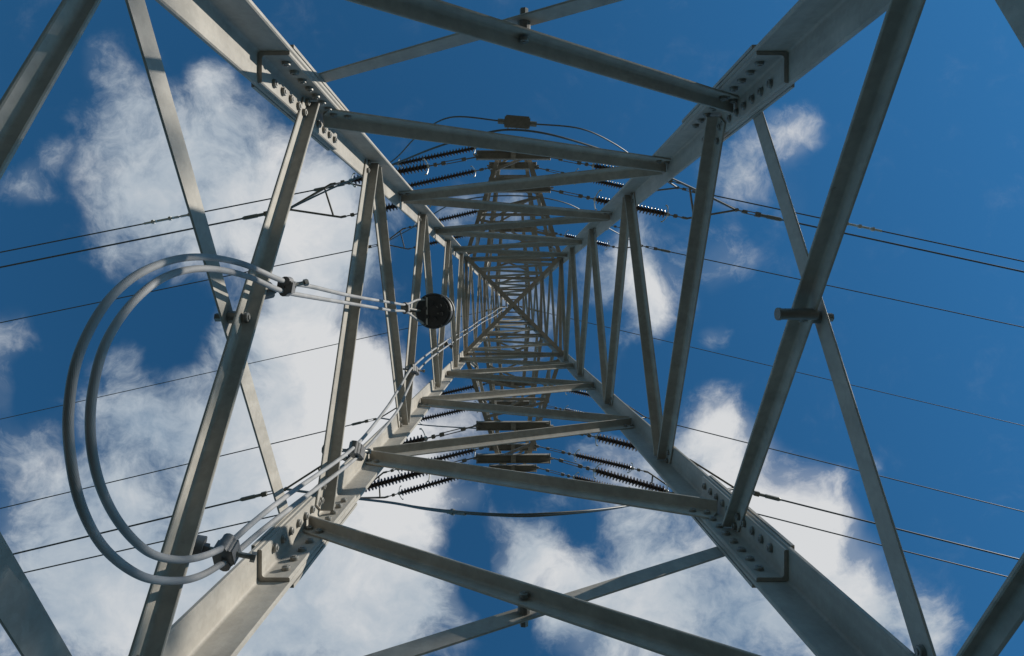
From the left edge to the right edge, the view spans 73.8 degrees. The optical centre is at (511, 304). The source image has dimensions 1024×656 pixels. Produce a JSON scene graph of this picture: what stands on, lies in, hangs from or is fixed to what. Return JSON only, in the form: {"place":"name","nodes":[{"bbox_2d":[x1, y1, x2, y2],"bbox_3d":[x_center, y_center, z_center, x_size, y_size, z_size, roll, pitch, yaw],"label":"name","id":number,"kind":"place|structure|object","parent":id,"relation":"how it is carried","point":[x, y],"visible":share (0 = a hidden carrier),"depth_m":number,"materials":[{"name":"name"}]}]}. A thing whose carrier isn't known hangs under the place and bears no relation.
{"place":"outdoors","nodes":[
{"label":"outdoors","id":0,"kind":"place"},
{"bbox_2d":[0,0,1023,655],"label":"sky","id":1,"kind":"structure","parent":0,"point":[946,164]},
{"bbox_2d":[626,404,646,418],"bbox_3d":[3.769,3.337,21.194,0.864,0.132,0.656,0,-90,0],"label":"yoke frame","id":2,"kind":"object","parent":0,"point":[637,412],"visible":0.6,"depth_m":21.17,"materials":[{"name":"metal"}]},
{"bbox_2d":[647,417,1023,511],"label":"power line","id":3,"kind":"object","parent":2,"relation":"attached to","point":[858,470],"visible":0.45,"depth_m":20.80,"materials":[{"name":"metal"}]},
{"bbox_2d":[657,182,679,190],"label":"yoke frame","id":4,"kind":"object","parent":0,"point":[678,187],"visible":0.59,"depth_m":17.27,"materials":[{"name":"metal"}]},
{"bbox_2d":[679,188,1023,261],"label":"power line","id":5,"kind":"object","parent":4,"relation":"attached to","point":[859,226],"visible":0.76,"depth_m":16.99,"materials":[{"name":"metal"}]},
{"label":"yoke frame","id":6,"kind":"object","parent":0,"visible":0},
{"bbox_2d":[389,195,641,245],"bbox_3d":[0.046,-2.241,18.886,8.058,4.605,0.860,0,-90,0],"label":"jumper wire","id":7,"kind":"object","parent":6,"relation":"hanging from","point":[498,196],"visible":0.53,"depth_m":16.95,"materials":[{"name":"metal"}]},
{"bbox_2d":[643,246,1023,327],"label":"power line","id":8,"kind":"object","parent":6,"relation":"attached to","point":[662,250],"visible":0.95,"depth_m":20.82,"materials":[{"name":"metal"}]},
{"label":"yoke frame","id":9,"kind":"object","parent":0,"visible":0},
{"bbox_2d":[0,418,376,508],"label":"power line","id":10,"kind":"object","parent":9,"relation":"attached to","point":[360,422],"visible":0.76,"depth_m":20.82,"materials":[{"name":"metal"}]},
{"bbox_2d":[381,417,644,428],"bbox_3d":[0.046,3.258,18.836,8.259,4.703,0.542,0,-90,0],"label":"jumper wire","id":11,"kind":"object","parent":9,"relation":"hanging from","point":[445,426],"visible":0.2,"depth_m":17.76,"materials":[{"name":"metal"}]},
{"bbox_3d":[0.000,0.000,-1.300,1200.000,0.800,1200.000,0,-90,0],"label":"ground","id":12,"kind":"structure","parent":0,"visible":0},
{"bbox_2d":[0,0,1023,655],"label":"transmission tower","id":13,"kind":"structure","parent":12,"relation":"on","point":[236,604],"depth_m":2.68,"materials":[{"name":"metal"}]},
{"bbox_2d":[0,306,504,419],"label":"earth wire","id":14,"kind":"object","parent":13,"relation":"attached to","point":[215,371],"visible":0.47,"depth_m":24.53,"materials":[{"name":"metal"}]},
{"bbox_2d":[62,253,502,584],"bbox_3d":[-0.618,0.445,12.900,0.879,23.201,0.926,22,-90,0],"label":"stranded cable","id":15,"kind":"object","parent":13,"relation":"attached to","point":[108,552],"visible":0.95,"depth_m":1.49,"materials":[{"name":"grey metal"}]},
{"bbox_2d":[401,302,420,313],"bbox_3d":[-0.794,0.042,5.537,0.144,0.546,0.086,31,-90,0],"label":"cable clamp","id":16,"kind":"object","parent":15,"relation":"attached to","point":[406,308],"visible":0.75,"depth_m":5.27,"materials":[{"name":"metal"}]},
{"bbox_2d":[444,340,453,348],"bbox_3d":[-0.918,0.581,9.900,0.156,0.064,0.084,26,-90,0],"label":"cable clamp","id":17,"kind":"object","parent":15,"relation":"attached to","point":[446,344],"visible":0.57,"depth_m":9.88,"materials":[{"name":"metal"}]},
{"bbox_2d":[264,276,308,299],"bbox_3d":[-0.839,-0.064,2.510,0.162,0.152,0.069,-21,-90,0],"label":"cable clamp","id":18,"kind":"object","parent":13,"relation":"attached to","point":[289,286],"visible":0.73,"depth_m":2.50,"materials":[{"name":"metal"}]},
{"bbox_2d":[84,265,505,563],"bbox_3d":[-0.592,0.401,12.934,0.772,23.132,0.864,15,-90,0],"label":"stranded cable","id":19,"kind":"object","parent":13,"relation":"attached to","point":[111,510],"visible":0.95,"depth_m":1.59,"materials":[{"name":"grey metal"}]},
{"bbox_2d":[192,533,256,571],"bbox_3d":[-0.861,0.735,2.035,0.194,0.099,0.101,25,-90,0],"label":"cable clamp","id":20,"kind":"object","parent":19,"relation":"attached to","point":[231,553],"visible":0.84,"depth_m":2.02,"materials":[{"name":"metal"}]},
{"bbox_2d":[409,293,454,328],"bbox_3d":[-0.696,0.029,5.970,0.399,0.540,0.303,31,-90,0],"label":"splice closure","id":21,"kind":"object","parent":19,"relation":"attached to","point":[437,310],"visible":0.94,"depth_m":5.73,"materials":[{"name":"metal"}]},
{"bbox_2d":[322,440,371,460],"bbox_3d":[-0.881,0.780,3.696,0.214,0.337,0.129,39,-90,0],"label":"cable clamp","id":22,"kind":"object","parent":13,"relation":"attached to","point":[359,450],"visible":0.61,"depth_m":3.71,"materials":[{"name":"metal"}]},
{"bbox_2d":[341,203,430,217],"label":"insulator string","id":23,"kind":"object","parent":13,"relation":"attached to","point":[390,207],"visible":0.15,"depth_m":13.43,"materials":[{"name":"ceramic"}]},
{"bbox_2d":[290,184,340,217],"bbox_3d":[-3.869,-2.046,13.394,1.084,0.131,0.689,0,-90,0],"label":"yoke frame","id":24,"kind":"object","parent":23,"relation":"attached to","point":[317,192],"visible":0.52,"depth_m":13.39,"materials":[{"name":"metal"}]},
{"bbox_2d":[0,211,266,267],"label":"power line","id":25,"kind":"object","parent":24,"relation":"attached to","point":[252,216],"visible":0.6,"depth_m":13.21,"materials":[{"name":"metal"}]},
{"bbox_2d":[290,129,734,209],"bbox_3d":[0.023,-2.274,11.937,8.811,2.915,0.868,0,-90,0],"label":"jumper wire","id":26,"kind":"object","parent":25,"relation":"hanging from","point":[498,130],"visible":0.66,"depth_m":11.20,"materials":[{"name":"metal"}]},
{"bbox_2d":[330,155,481,186],"bbox_3d":[-2.082,-2.658,13.501,3.051,0.307,0.399,-11,-90,-3],"label":"insulator string","id":27,"kind":"object","parent":13,"relation":"attached to","point":[410,169],"visible":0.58,"depth_m":13.47,"materials":[{"name":"ceramic"}]},
{"bbox_2d":[341,423,481,460],"bbox_3d":[-2.145,2.763,13.501,3.215,0.323,0.420,-14,-90,-3],"label":"insulator string","id":28,"kind":"object","parent":13,"relation":"attached to","point":[425,438],"visible":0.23,"depth_m":13.50,"materials":[{"name":"ceramic"}]},
{"bbox_2d":[403,364,424,375],"bbox_3d":[-0.882,0.560,5.990,0.249,0.328,0.129,23,-90,0],"label":"cable clamp","id":29,"kind":"object","parent":13,"relation":"attached to","point":[415,370],"visible":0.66,"depth_m":5.94,"materials":[{"name":"metal"}]},
{"bbox_2d":[365,456,480,491],"bbox_3d":[-2.043,3.388,13.501,3.013,0.303,0.394,-15,-90,-3],"label":"insulator string","id":30,"kind":"object","parent":13,"relation":"attached to","point":[385,482],"visible":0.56,"depth_m":13.44,"materials":[{"name":"ceramic"}]},
{"bbox_2d":[283,465,320,492],"bbox_3d":[-3.958,3.451,13.394,1.007,0.131,0.676,0,-90,0],"label":"yoke frame","id":31,"kind":"object","parent":30,"relation":"attached to","point":[301,478],"visible":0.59,"depth_m":13.38,"materials":[{"name":"metal"}]},
{"bbox_2d":[13,490,271,554],"bbox_3d":[-38.495,11.419,13.148,69.909,1.360,0.090,-13,-90,0],"label":"power line","id":32,"kind":"object","parent":31,"relation":"attached to","point":[261,494],"visible":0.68,"depth_m":13.23,"materials":[{"name":"metal"}]},
{"bbox_2d":[287,488,732,514],"bbox_3d":[-0.015,3.245,11.379,8.836,4.026,0.766,0,-90,0],"label":"jumper wire","id":33,"kind":"object","parent":32,"relation":"hanging from","point":[543,513],"visible":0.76,"depth_m":9.83,"materials":[{"name":"metal"}]},
{"bbox_2d":[393,147,475,168],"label":"insulator string","id":34,"kind":"object","parent":13,"relation":"attached to","point":[438,155],"visible":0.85,"depth_m":17.35,"materials":[{"name":"ceramic"}]},
{"bbox_2d":[383,446,490,474],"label":"insulator string","id":35,"kind":"object","parent":13,"relation":"attached to","point":[453,455],"visible":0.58,"depth_m":17.37,"materials":[{"name":"ceramic"}]},
{"bbox_2d":[360,471,384,498],"bbox_3d":[-3.631,4.585,17.294,0.876,0.132,0.693,0,-90,0],"label":"yoke frame","id":36,"kind":"object","parent":35,"relation":"attached to","point":[380,497],"visible":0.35,"depth_m":17.30,"materials":[{"name":"metal"}]},
{"bbox_2d":[24,514,277,572],"bbox_3d":[-38.201,12.254,16.916,69.909,1.263,0.090,-12,-90,0],"label":"power line","id":37,"kind":"object","parent":36,"relation":"attached to","point":[146,544],"visible":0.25,"depth_m":16.96,"materials":[{"name":"metal"}]},
{"bbox_2d":[361,498,624,516],"bbox_3d":[0.145,4.452,15.116,8.399,4.365,0.948,0,-90,0],"label":"jumper wire","id":38,"kind":"object","parent":36,"relation":"hanging from","point":[465,514],"visible":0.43,"depth_m":13.33,"materials":[{"name":"metal"}]},
{"bbox_2d":[385,464,490,499],"bbox_3d":[-1.862,4.527,17.401,2.845,0.286,0.372,-15,-90,-3],"label":"insulator string","id":39,"kind":"object","parent":13,"relation":"attached to","point":[417,487],"visible":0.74,"depth_m":17.33,"materials":[{"name":"ceramic"}]},
{"bbox_2d":[403,209,478,228],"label":"insulator string","id":40,"kind":"object","parent":13,"relation":"attached to","point":[457,215],"visible":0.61,"depth_m":21.26,"materials":[{"name":"ceramic"}]},
{"bbox_2d":[408,230,486,248],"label":"insulator string","id":41,"kind":"object","parent":13,"relation":"attached to","point":[436,242],"visible":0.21,"depth_m":21.24,"materials":[{"name":"ceramic"}]},
{"bbox_2d":[389,228,408,249],"bbox_3d":[-3.595,-2.046,21.194,0.825,0.132,0.678,0,-90,0],"label":"yoke frame","id":42,"kind":"object","parent":41,"relation":"attached to","point":[401,238],"visible":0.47,"depth_m":21.20,"materials":[{"name":"metal"}]},
{"bbox_2d":[0,244,376,322],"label":"power line","id":43,"kind":"object","parent":42,"relation":"attached to","point":[369,246],"visible":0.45,"depth_m":20.81,"materials":[{"name":"metal"}]},
{"bbox_2d":[408,166,491,187],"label":"insulator string","id":44,"kind":"object","parent":13,"relation":"attached to","point":[442,178],"visible":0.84,"depth_m":17.36,"materials":[{"name":"ceramic"}]},
{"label":"yoke frame","id":45,"kind":"object","parent":44,"relation":"attached to","visible":0},
{"bbox_2d":[0,183,346,252],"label":"power line","id":46,"kind":"object","parent":45,"relation":"attached to","point":[169,218],"visible":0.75,"depth_m":16.99,"materials":[{"name":"metal"}]},
{"bbox_2d":[390,115,676,187],"bbox_3d":[0.061,-3.462,15.608,8.359,3.368,0.922,1,-90,0],"label":"jumper wire","id":47,"kind":"object","parent":45,"relation":"hanging from","point":[516,122],"visible":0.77,"depth_m":13.96,"materials":[{"name":"metal"}]},
{"bbox_2d":[419,401,490,423],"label":"insulator string","id":48,"kind":"object","parent":13,"relation":"attached to","point":[428,417],"visible":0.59,"depth_m":21.24,"materials":[{"name":"ceramic"}]},
{"bbox_2d":[441,383,488,394],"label":"insulator string","id":49,"kind":"object","parent":13,"relation":"attached to","point":[458,390],"visible":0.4,"depth_m":21.27,"materials":[{"name":"ceramic"}]},
{"bbox_2d":[547,405,582,411],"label":"insulator string","id":50,"kind":"object","parent":13,"relation":"attached to","point":[566,409],"visible":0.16,"depth_m":21.30,"materials":[{"name":"ceramic"}]},
{"bbox_2d":[542,384,591,397],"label":"insulator string","id":51,"kind":"object","parent":13,"relation":"attached to","point":[582,393],"visible":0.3,"depth_m":21.25,"materials":[{"name":"ceramic"}]},
{"bbox_2d":[537,228,617,249],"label":"insulator string","id":52,"kind":"object","parent":13,"relation":"attached to","point":[598,243],"visible":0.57,"depth_m":21.25,"materials":[{"name":"ceramic"}]},
{"bbox_2d":[534,166,623,188],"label":"insulator string","id":53,"kind":"object","parent":13,"relation":"attached to","point":[614,185],"visible":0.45,"depth_m":17.34,"materials":[{"name":"ceramic"}]},
{"bbox_2d":[534,466,629,486],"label":"insulator string","id":54,"kind":"object","parent":13,"relation":"attached to","point":[576,477],"visible":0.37,"depth_m":17.39,"materials":[{"name":"ceramic"}]},
{"bbox_2d":[535,445,647,472],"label":"insulator string","id":55,"kind":"object","parent":13,"relation":"attached to","point":[608,462],"visible":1,"depth_m":17.34,"materials":[{"name":"ceramic"}]},
{"bbox_2d":[648,471,669,489],"bbox_3d":[3.871,4.552,17.294,0.974,0.131,0.658,0,-90,0],"label":"yoke frame","id":56,"kind":"object","parent":55,"relation":"attached to","point":[654,476],"visible":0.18,"depth_m":17.29,"materials":[{"name":"metal"}]},
{"bbox_2d":[757,513,1007,576],"bbox_3d":[38.305,12.992,16.931,69.910,1.274,0.090,14,-90,0],"label":"power line","id":57,"kind":"object","parent":56,"relation":"attached to","point":[881,545],"visible":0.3,"depth_m":17.00,"materials":[{"name":"metal"}]},
{"bbox_2d":[545,456,674,493],"bbox_3d":[2.059,3.394,13.501,2.902,0.292,0.379,16,-90,3],"label":"insulator string","id":58,"kind":"object","parent":13,"relation":"attached to","point":[636,482],"visible":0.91,"depth_m":13.45,"materials":[{"name":"ceramic"}]},
{"bbox_2d":[691,459,733,490],"bbox_3d":[3.921,3.419,13.394,1.020,0.131,0.766,0,-90,0],"label":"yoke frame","id":59,"kind":"object","parent":58,"relation":"attached to","point":[713,474],"visible":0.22,"depth_m":13.38,"materials":[{"name":"metal"}]},
{"bbox_2d":[753,490,1018,559],"bbox_3d":[38.377,11.778,13.137,69.909,1.352,0.090,14,-90,0],"label":"power line","id":60,"kind":"object","parent":59,"relation":"attached to","point":[758,494],"visible":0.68,"depth_m":13.24,"materials":[{"name":"metal"}]},
{"bbox_2d":[545,157,680,183],"bbox_3d":[2.021,-2.671,13.501,2.775,0.279,0.362,12,-90,3],"label":"insulator string","id":61,"kind":"object","parent":13,"relation":"attached to","point":[597,166],"visible":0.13,"depth_m":13.49,"materials":[{"name":"ceramic"}]},
{"bbox_2d":[544,187,686,221],"bbox_3d":[2.071,-2.001,13.501,2.887,0.290,0.377,12,-90,3],"label":"insulator string","id":62,"kind":"object","parent":13,"relation":"attached to","point":[641,208],"visible":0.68,"depth_m":13.44,"materials":[{"name":"ceramic"}]},
{"bbox_2d":[681,184,738,219],"bbox_3d":[3.894,-2.045,13.394,1.126,0.131,0.739,0,-90,0],"label":"yoke frame","id":63,"kind":"object","parent":62,"relation":"attached to","point":[733,210],"visible":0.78,"depth_m":13.39,"materials":[{"name":"metal"}]},
{"bbox_2d":[739,210,1023,272],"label":"power line","id":64,"kind":"object","parent":63,"relation":"attached to","point":[759,215],"visible":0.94,"depth_m":13.22,"materials":[{"name":"metal"}]},
{"bbox_2d":[544,423,690,459],"bbox_3d":[2.109,2.724,13.501,2.979,0.300,0.389,13,-90,3],"label":"insulator string","id":65,"kind":"object","parent":13,"relation":"attached to","point":[616,442],"visible":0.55,"depth_m":13.46,"materials":[{"name":"ceramic"}]},
{"bbox_2d":[519,306,1023,425],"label":"earth wire","id":66,"kind":"object","parent":13,"relation":"attached to","point":[807,374],"visible":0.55,"depth_m":24.54,"materials":[{"name":"metal"}]}
]}

